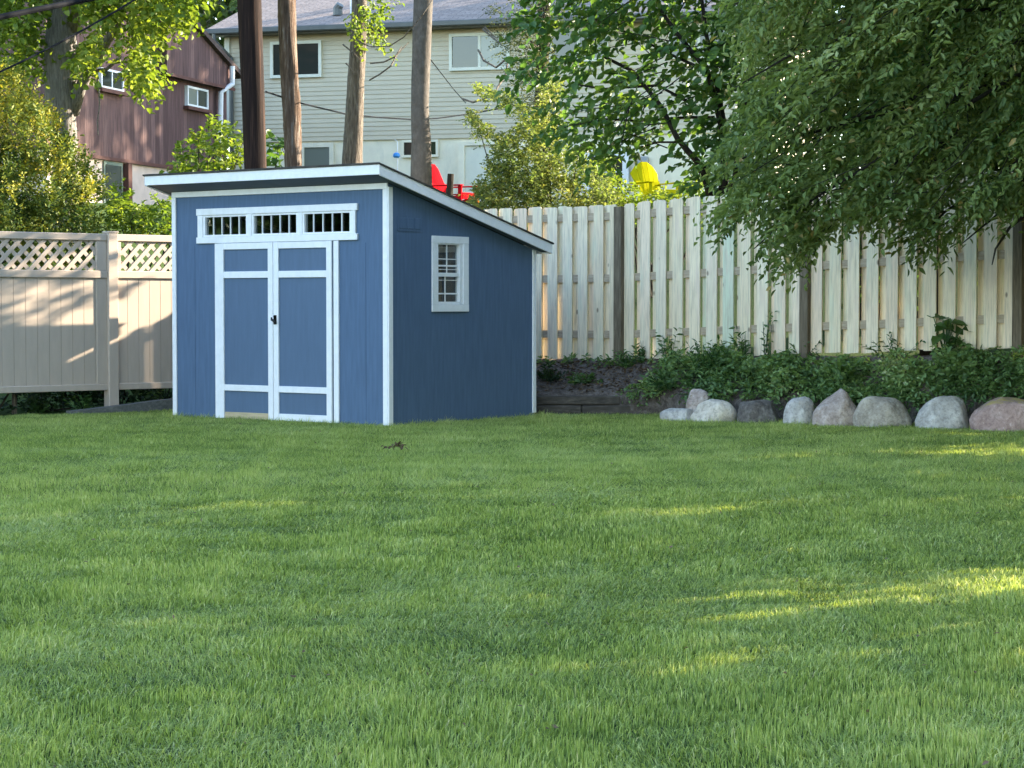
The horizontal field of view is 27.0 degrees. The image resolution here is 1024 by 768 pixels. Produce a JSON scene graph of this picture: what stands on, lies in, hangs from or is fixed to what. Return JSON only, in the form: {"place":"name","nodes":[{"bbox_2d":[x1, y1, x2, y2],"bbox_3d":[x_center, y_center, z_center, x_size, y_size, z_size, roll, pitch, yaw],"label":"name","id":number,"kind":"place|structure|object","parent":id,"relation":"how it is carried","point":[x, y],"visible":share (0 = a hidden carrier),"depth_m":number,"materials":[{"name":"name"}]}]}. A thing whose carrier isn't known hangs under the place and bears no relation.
{"place":"outdoors","nodes":[
{"label":"outdoors","id":0,"kind":"place"},
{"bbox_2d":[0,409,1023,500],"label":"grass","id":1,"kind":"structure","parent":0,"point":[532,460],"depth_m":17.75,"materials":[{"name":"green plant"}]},
{"bbox_2d":[0,202,1023,767],"bbox_3d":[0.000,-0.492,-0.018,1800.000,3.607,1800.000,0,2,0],"label":"ground","id":2,"kind":"structure","parent":0,"point":[156,246],"depth_m":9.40,"materials":[{"name":"green plant"}]},
{"bbox_2d":[12,394,16,413],"bbox_3d":[-5.750,-0.164,24.628,0.067,1.202,0.096,-1,2,-22],"label":"bare sapling","id":3,"kind":"object","parent":2,"relation":"on","point":[14,401],"visible":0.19,"depth_m":24.60,"materials":[{"name":"beige plant"}]},
{"bbox_2d":[0,392,46,412],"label":"dark shrub","id":4,"kind":"object","parent":2,"relation":"on","point":[3,404],"visible":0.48,"depth_m":24.59,"materials":[{"name":"green plant"}]},
{"bbox_2d":[26,399,36,411],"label":"dark shrub","id":5,"kind":"object","parent":2,"relation":"on","point":[35,402],"visible":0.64,"depth_m":24.68,"materials":[{"name":"green plant"}]},
{"bbox_2d":[20,401,52,413],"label":"weed","id":6,"kind":"object","parent":2,"relation":"on","point":[38,408],"visible":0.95,"depth_m":24.78,"materials":[{"name":"green plant"}]},
{"bbox_2d":[0,391,103,413],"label":"dark shrub","id":7,"kind":"object","parent":2,"relation":"on","point":[54,407],"visible":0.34,"depth_m":25.02,"materials":[{"name":"green plant"}]},
{"bbox_2d":[0,56,117,269],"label":"golden conifer","id":8,"kind":"object","parent":2,"relation":"on","point":[22,109],"visible":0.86,"depth_m":26.93,"materials":[{"name":"green plant"}]},
{"bbox_2d":[62,394,92,409],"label":"weed","id":9,"kind":"object","parent":2,"relation":"on","point":[85,403],"visible":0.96,"depth_m":24.79,"materials":[{"name":"green plant"}]},
{"bbox_2d":[20,389,138,408],"bbox_3d":[-4.877,-0.056,25.375,2.046,0.986,0.783,-1,2,-27],"label":"dark shrub","id":10,"kind":"object","parent":2,"relation":"on","point":[84,393],"visible":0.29,"depth_m":25.27,"materials":[{"name":"green plant"}]},
{"bbox_2d":[0,231,172,405],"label":"vinyl fence","id":11,"kind":"object","parent":2,"relation":"on","point":[106,325],"visible":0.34,"depth_m":24.82,"materials":[{"name":"beige plastic"}]},
{"bbox_2d":[0,0,224,245],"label":"maple tree","id":12,"kind":"object","parent":2,"relation":"on","point":[67,64],"visible":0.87,"depth_m":28.91,"materials":[{"name":"green plant"}]},
{"bbox_2d":[58,389,172,407],"bbox_3d":[-4.653,-0.060,25.704,1.607,1.186,0.749,-2,3,-41],"label":"dark shrub","id":13,"kind":"object","parent":2,"relation":"on","point":[147,396],"visible":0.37,"depth_m":25.51,"materials":[{"name":"green plant"}]},
{"bbox_2d":[66,398,172,414],"bbox_3d":[-4.250,0.280,25.287,2.258,0.265,0.166,-2,3,-42],"label":"lawn edging","id":14,"kind":"object","parent":2,"relation":"on","point":[159,404],"visible":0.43,"depth_m":25.04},
{"bbox_2d":[0,0,240,204],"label":"brown house","id":15,"kind":"structure","parent":2,"relation":"on","point":[131,143],"depth_m":42.93,"materials":[{"name":"brown wood"}]},
{"bbox_2d":[97,67,127,95],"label":"window","id":16,"kind":"structure","parent":15,"relation":"in","point":[107,82],"depth_m":41.11,"materials":[{"name":"white glass"}]},
{"bbox_2d":[104,161,122,203],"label":"window","id":17,"kind":"structure","parent":15,"relation":"in","point":[109,167],"depth_m":41.35,"materials":[{"name":"grey glass"}]},
{"bbox_2d":[183,85,211,113],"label":"window","id":18,"kind":"structure","parent":15,"relation":"in","point":[196,99],"depth_m":44.90,"materials":[{"name":"white glass"}]},
{"bbox_2d":[95,178,171,270],"bbox_3d":[-4.722,-1.300,27.381,1.276,2.716,1.681,0,2,-10],"label":"leafy shrub","id":19,"kind":"object","parent":2,"relation":"on","point":[142,225],"visible":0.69,"depth_m":27.14,"materials":[{"name":"green plant"}]},
{"bbox_2d":[120,388,172,400],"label":"dark shrub","id":20,"kind":"object","parent":2,"relation":"on","point":[145,394],"visible":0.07,"depth_m":25.88,"materials":[{"name":"green plant"}]},
{"bbox_2d":[139,388,172,399],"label":"weed","id":21,"kind":"object","parent":2,"relation":"on","point":[157,397],"visible":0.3,"depth_m":25.84,"materials":[{"name":"green plant"}]},
{"bbox_2d":[159,114,243,173],"bbox_3d":[-4.552,-2.637,31.962,1.461,2.864,1.969,0,2,-9],"label":"leafy shrub","id":22,"kind":"object","parent":2,"relation":"on","point":[220,150],"visible":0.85,"depth_m":31.69,"materials":[{"name":"green plant"}]},
{"bbox_2d":[193,0,237,46],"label":"background tree","id":23,"kind":"object","parent":2,"relation":"on","point":[229,9],"visible":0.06,"depth_m":73.62,"materials":[{"name":"green plant"}]},
{"bbox_2d":[237,0,266,168],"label":"utility pole","id":24,"kind":"object","parent":2,"relation":"on","point":[251,69],"visible":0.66,"depth_m":27.95,"materials":[{"name":"brown wood"}]},
{"bbox_2d":[0,0,95,19],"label":"utility cable","id":25,"kind":"object","parent":24,"relation":"attached to","point":[22,12],"visible":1,"depth_m":21.30,"materials":[{"name":"black rubber"}]},
{"bbox_2d":[0,0,134,72],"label":"utility cable","id":26,"kind":"object","parent":24,"relation":"attached to","point":[63,40],"visible":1,"depth_m":21.88,"materials":[{"name":"black rubber"}]},
{"bbox_2d":[265,91,515,119],"bbox_3d":[-1.850,-4.965,37.172,0.857,1.580,18.458,0,2,11],"label":"utility cable","id":27,"kind":"object","parent":24,"relation":"attached to","point":[375,116],"visible":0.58,"depth_m":36.72,"materials":[{"name":"black rubber"}]},
{"bbox_2d":[266,129,283,167],"bbox_3d":[-3.388,-2.163,30.914,0.646,3.124,1.078,0,2,0],"label":"sapling","id":28,"kind":"object","parent":2,"relation":"on","point":[274,161],"visible":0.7,"depth_m":30.73,"materials":[{"name":"green plant"}]},
{"bbox_2d":[277,0,301,166],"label":"bare tree","id":29,"kind":"object","parent":2,"relation":"on","point":[290,92],"visible":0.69,"depth_m":28.97,"materials":[{"name":"brown plant"}]},
{"bbox_2d":[142,162,553,425],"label":"garden shed","id":30,"kind":"structure","parent":2,"relation":"on","point":[371,292],"depth_m":22.98,"materials":[{"name":"blue paint"}]},
{"bbox_2d":[203,214,246,236],"bbox_3d":[-3.136,-1.739,23.461,0.678,0.238,0.054,2,3,37],"label":"transom window","id":31,"kind":"structure","parent":30,"relation":"in","point":[205,218],"depth_m":23.49,"materials":[{"name":"white paint"}]},
{"bbox_2d":[219,242,273,419],"bbox_3d":[-2.895,-0.577,23.282,0.812,1.924,0.039,2,3,37],"label":"door","id":32,"kind":"structure","parent":30,"relation":"in","point":[246,338],"depth_m":23.28,"materials":[{"name":"blue paint"}]},
{"bbox_2d":[252,212,297,235],"bbox_3d":[-2.544,-1.723,23.017,0.680,0.238,0.054,2,3,37],"label":"transom window","id":33,"kind":"structure","parent":30,"relation":"in","point":[254,229],"depth_m":23.02,"materials":[{"name":"white paint"}]},
{"bbox_2d":[271,241,333,422],"bbox_3d":[-2.249,-0.557,22.757,0.836,1.924,0.104,2,3,37],"label":"door","id":34,"kind":"structure","parent":30,"relation":"in","point":[303,305],"depth_m":22.78,"materials":[{"name":"blue paint"}]},
{"bbox_2d":[303,211,350,234],"bbox_3d":[-1.944,-1.706,22.568,0.693,0.238,0.054,2,3,37],"label":"transom window","id":35,"kind":"structure","parent":30,"relation":"in","point":[305,214],"depth_m":22.59,"materials":[{"name":"white paint"}]},
{"bbox_2d":[431,236,468,311],"bbox_3d":[-0.681,-1.180,22.891,0.072,0.807,0.626,2,3,37],"label":"side window","id":36,"kind":"structure","parent":30,"relation":"in","point":[461,304],"depth_m":22.93,"materials":[{"name":"white paint"}]},
{"bbox_2d":[342,0,408,163],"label":"bare tree","id":37,"kind":"object","parent":2,"relation":"on","point":[352,151],"visible":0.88,"depth_m":31.04,"materials":[{"name":"beige plant"}]},
{"bbox_2d":[381,441,407,449],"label":"leaf litter","id":38,"kind":"object","parent":2,"relation":"on","point":[393,446],"visible":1,"depth_m":18.32,"materials":[{"name":"brown plant"}]},
{"bbox_2d":[393,140,399,170],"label":"bird feeder","id":39,"kind":"object","parent":2,"relation":"on","point":[396,155],"visible":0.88,"depth_m":43.83,"materials":[{"name":"blue plastic"}]},
{"bbox_2d":[371,0,432,185],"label":"bare tree","id":40,"kind":"object","parent":2,"relation":"on","point":[421,164],"visible":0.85,"depth_m":29.36,"materials":[{"name":"grey plant"}]},
{"bbox_2d":[431,60,465,102],"bbox_3d":[-1.132,-5.306,37.878,0.123,0.964,16.902,0,2,1],"label":"utility cable","id":41,"kind":"object","parent":40,"relation":"attached to","point":[446,80],"visible":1,"depth_m":37.96,"materials":[{"name":"black rubber"}]},
{"bbox_2d":[446,174,453,195],"bbox_3d":[-0.922,-1.706,30.959,0.163,2.685,0.148,0,2,0],"label":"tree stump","id":42,"kind":"object","parent":2,"relation":"on","point":[450,183],"visible":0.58,"depth_m":30.87,"materials":[{"name":"brown wood"}]},
{"bbox_2d":[432,164,478,202],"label":"adirondack chair","id":43,"kind":"object","parent":2,"relation":"on","point":[437,182],"visible":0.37,"depth_m":41.97,"materials":[{"name":"red plastic"}]},
{"bbox_2d":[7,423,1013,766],"bbox_3d":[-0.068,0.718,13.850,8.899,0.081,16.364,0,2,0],"label":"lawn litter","id":44,"kind":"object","parent":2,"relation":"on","point":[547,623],"visible":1,"depth_m":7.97,"materials":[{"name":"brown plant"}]},
{"bbox_2d":[205,0,821,209],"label":"beige house","id":45,"kind":"structure","parent":2,"relation":"on","point":[458,36],"depth_m":48.34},
{"bbox_2d":[270,40,321,78],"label":"window","id":46,"kind":"structure","parent":45,"relation":"in","point":[309,52],"depth_m":48.89,"materials":[{"name":"clear glass"}]},
{"bbox_2d":[302,143,333,165],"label":"window","id":47,"kind":"structure","parent":45,"relation":"in","point":[312,153],"depth_m":48.93,"materials":[{"name":"white glass"}]},
{"bbox_2d":[401,139,438,157],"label":"window","id":48,"kind":"structure","parent":45,"relation":"in","point":[405,144],"depth_m":48.35,"materials":[{"name":"white glass"}]},
{"bbox_2d":[449,32,509,70],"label":"window","id":49,"kind":"structure","parent":45,"relation":"in","point":[464,55],"depth_m":47.84,"materials":[{"name":"clear glass"}]},
{"bbox_2d":[458,141,510,209],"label":"basement door","id":50,"kind":"structure","parent":45,"relation":"in","point":[469,159],"depth_m":47.99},
{"bbox_2d":[549,27,608,61],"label":"window","id":51,"kind":"structure","parent":45,"relation":"in","point":[567,47],"depth_m":47.28,"materials":[{"name":"grey glass"}]},
{"bbox_2d":[583,150,628,204],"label":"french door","id":52,"kind":"structure","parent":45,"relation":"in","point":[622,165],"depth_m":47.05,"materials":[{"name":"white glass"}]},
{"bbox_2d":[668,24,727,58],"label":"window","id":53,"kind":"structure","parent":45,"relation":"in","point":[700,38],"depth_m":46.50,"materials":[{"name":"white glass"}]},
{"bbox_2d":[462,0,571,237],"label":"ivy clad tree","id":54,"kind":"object","parent":2,"relation":"on","point":[545,9],"visible":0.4,"depth_m":34.44,"materials":[{"name":"green plant"}]},
{"bbox_2d":[455,70,630,329],"bbox_3d":[0.435,-2.592,30.227,2.498,3.757,2.414,0,2,0],"label":"flowering shrub","id":55,"kind":"object","parent":2,"relation":"on","point":[507,182],"visible":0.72,"depth_m":29.82,"materials":[{"name":"green plant"}]},
{"bbox_2d":[535,396,629,414],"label":"timber retaining wall","id":56,"kind":"structure","parent":2,"relation":"on","point":[589,404],"depth_m":24.47,"materials":[{"name":"wood"}]},
{"bbox_2d":[583,153,703,297],"bbox_3d":[2.017,-2.321,30.941,2.017,2.151,1.978,0,2,0],"label":"flowering shrub","id":57,"kind":"object","parent":2,"relation":"on","point":[657,194],"visible":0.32,"depth_m":30.83,"materials":[{"name":"green plant"}]},
{"bbox_2d":[630,162,678,206],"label":"adirondack chair","id":58,"kind":"object","parent":2,"relation":"on","point":[644,175],"visible":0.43,"depth_m":42.54,"materials":[{"name":"yellow plastic"}]},
{"bbox_2d":[494,0,844,227],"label":"broadleaf tree","id":59,"kind":"object","parent":2,"relation":"on","point":[713,85],"visible":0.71,"depth_m":26.47,"materials":[{"name":"green plant"}]},
{"bbox_2d":[660,408,692,420],"bbox_3d":[1.794,0.334,23.112,0.390,0.149,0.278,0,2,0],"label":"boulder","id":60,"kind":"object","parent":2,"relation":"on","point":[675,413],"visible":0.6,"depth_m":23.02,"materials":[{"name":"grey stone"}]},
{"bbox_2d":[690,399,736,422],"bbox_3d":[2.175,0.303,22.994,0.513,0.285,0.393,0,2,0],"label":"boulder","id":61,"kind":"object","parent":2,"relation":"on","point":[713,409],"visible":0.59,"depth_m":22.86,"materials":[{"name":"grey stone"}]},
{"bbox_2d":[485,171,1023,362],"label":"wooden fence","id":62,"kind":"object","parent":2,"relation":"on","point":[589,277],"visible":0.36,"depth_m":24.35,"materials":[{"name":"beige wood"}]},
{"bbox_2d":[737,399,778,422],"bbox_3d":[2.632,0.301,22.793,0.453,0.276,0.366,0,2,0],"label":"boulder","id":63,"kind":"object","parent":2,"relation":"on","point":[757,410],"visible":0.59,"depth_m":22.66,"materials":[{"name":"grey stone"}]},
{"bbox_2d":[536,354,1023,424],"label":"planting bed","id":64,"kind":"object","parent":2,"relation":"on","point":[666,401],"visible":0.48,"depth_m":24.41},
{"bbox_2d":[536,357,706,396],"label":"leaf litter","id":65,"kind":"object","parent":64,"relation":"on","point":[642,370],"visible":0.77,"depth_m":24.93,"materials":[{"name":"brown plant"}]},
{"bbox_2d":[536,360,572,382],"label":"weed","id":66,"kind":"object","parent":65,"relation":"on","point":[548,376],"visible":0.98,"depth_m":25.07,"materials":[{"name":"green plant"}]},
{"bbox_2d":[567,371,602,384],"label":"weed","id":67,"kind":"object","parent":65,"relation":"on","point":[577,379],"visible":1,"depth_m":24.81,"materials":[{"name":"green plant"}]},
{"bbox_2d":[614,349,639,366],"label":"weed","id":68,"kind":"object","parent":64,"relation":"on","point":[624,361],"visible":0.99,"depth_m":25.08,"materials":[{"name":"green plant"}]},
{"bbox_2d":[612,340,666,363],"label":"weed","id":69,"kind":"object","parent":64,"relation":"on","point":[642,358],"visible":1,"depth_m":25.02,"materials":[{"name":"green plant"}]},
{"bbox_2d":[639,363,702,392],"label":"weed","id":70,"kind":"object","parent":64,"relation":"on","point":[657,383],"visible":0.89,"depth_m":24.12,"materials":[{"name":"green plant"}]},
{"bbox_2d":[655,327,686,360],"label":"weed","id":71,"kind":"object","parent":64,"relation":"on","point":[665,341],"visible":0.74,"depth_m":24.83,"materials":[{"name":"green plant"}]},
{"bbox_2d":[658,335,726,377],"bbox_3d":[2.044,-0.320,24.228,0.784,0.505,0.935,0,2,0],"label":"weed","id":72,"kind":"object","parent":64,"relation":"on","point":[700,359],"visible":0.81,"depth_m":24.08,"materials":[{"name":"green plant"}]},
{"bbox_2d":[686,389,710,411],"bbox_3d":[2.070,0.184,23.593,0.298,0.267,0.228,0,2,0],"label":"boulder","id":73,"kind":"object","parent":64,"relation":"on","point":[696,398],"visible":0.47,"depth_m":23.51,"materials":[{"name":"grey stone"}]},
{"bbox_2d":[694,340,752,377],"bbox_3d":[2.378,-0.280,23.978,0.691,0.453,0.694,0,2,0],"label":"weed","id":74,"kind":"object","parent":64,"relation":"on","point":[713,361],"visible":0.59,"depth_m":23.91,"materials":[{"name":"green plant"}]},
{"bbox_2d":[729,326,750,359],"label":"weed","id":75,"kind":"object","parent":64,"relation":"on","point":[741,342],"visible":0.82,"depth_m":24.12,"materials":[{"name":"green plant"}]},
{"bbox_2d":[760,311,776,357],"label":"weed","id":76,"kind":"object","parent":64,"relation":"on","point":[766,349],"visible":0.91,"depth_m":23.96,"materials":[{"name":"green plant"}]},
{"bbox_2d":[536,336,1023,417],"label":"ground cover","id":77,"kind":"object","parent":64,"relation":"on","point":[775,369],"visible":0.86,"depth_m":22.97,"materials":[{"name":"green plant"}]},
{"bbox_2d":[778,340,822,359],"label":"weed","id":78,"kind":"object","parent":64,"relation":"on","point":[796,355],"visible":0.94,"depth_m":23.64,"materials":[{"name":"green plant"}]},
{"bbox_2d":[820,355,873,383],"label":"weed","id":79,"kind":"object","parent":64,"relation":"on","point":[848,372],"visible":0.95,"depth_m":22.96,"materials":[{"name":"green plant"}]},
{"bbox_2d":[861,332,925,361],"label":"weed","id":80,"kind":"object","parent":64,"relation":"on","point":[879,346],"visible":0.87,"depth_m":22.97,"materials":[{"name":"green plant"}]},
{"bbox_2d":[927,313,974,355],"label":"burdock plant","id":81,"kind":"object","parent":64,"relation":"on","point":[947,325],"visible":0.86,"depth_m":22.52,"materials":[{"name":"green plant"}]},
{"bbox_2d":[924,346,977,382],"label":"weed","id":82,"kind":"object","parent":64,"relation":"on","point":[946,372],"visible":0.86,"depth_m":22.28,"materials":[{"name":"green plant"}]},
{"bbox_2d":[783,396,813,424],"bbox_3d":[3.010,0.313,22.460,0.349,0.368,0.284,0,2,0],"label":"boulder","id":83,"kind":"object","parent":2,"relation":"on","point":[798,408],"visible":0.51,"depth_m":22.36,"materials":[{"name":"grey stone"}]},
{"bbox_2d":[812,388,855,426],"bbox_3d":[3.361,0.285,22.188,0.483,0.480,0.405,0,2,0],"label":"boulder","id":84,"kind":"object","parent":2,"relation":"on","point":[838,407],"visible":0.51,"depth_m":22.05,"materials":[{"name":"grey stone"}]},
{"bbox_2d":[687,0,1023,296],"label":"drooping tree","id":85,"kind":"object","parent":2,"relation":"on","point":[791,196],"visible":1,"depth_m":19.96,"materials":[{"name":"green plant"}]},
{"bbox_2d":[853,396,911,427],"bbox_3d":[3.819,0.328,22.030,0.614,0.407,0.355,0,2,0],"label":"boulder","id":86,"kind":"object","parent":2,"relation":"on","point":[872,411],"visible":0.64,"depth_m":21.91,"materials":[{"name":"grey stone"}]},
{"bbox_2d":[860,0,917,320],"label":"tall tree","id":87,"kind":"object","parent":2,"relation":"on","point":[879,281],"depth_m":27.26,"materials":[{"name":"green plant"}]},
{"bbox_2d":[833,2,952,101],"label":"background tree","id":88,"kind":"object","parent":2,"relation":"on","point":[838,12],"depth_m":56.44,"materials":[{"name":"green plant"}]},
{"bbox_2d":[795,2,1023,355],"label":"dense shrub","id":89,"kind":"object","parent":2,"relation":"on","point":[997,168],"visible":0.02,"depth_m":24.92,"materials":[{"name":"green plant"}]},
{"bbox_2d":[799,0,1023,171],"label":"dense shrub","id":90,"kind":"object","parent":2,"relation":"on","point":[1005,127],"visible":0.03,"depth_m":24.81,"materials":[{"name":"green plant"}]},
{"bbox_2d":[915,396,968,428],"bbox_3d":[4.369,0.325,21.663,0.548,0.415,0.464,0,2,0],"label":"boulder","id":91,"kind":"object","parent":2,"relation":"on","point":[945,411],"visible":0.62,"depth_m":21.51,"materials":[{"name":"grey stone"}]},
{"bbox_2d":[969,397,1023,431],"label":"boulder","id":92,"kind":"object","parent":2,"relation":"on","point":[1002,413],"visible":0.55,"depth_m":21.10,"materials":[{"name":"grey stone"}]}
]}

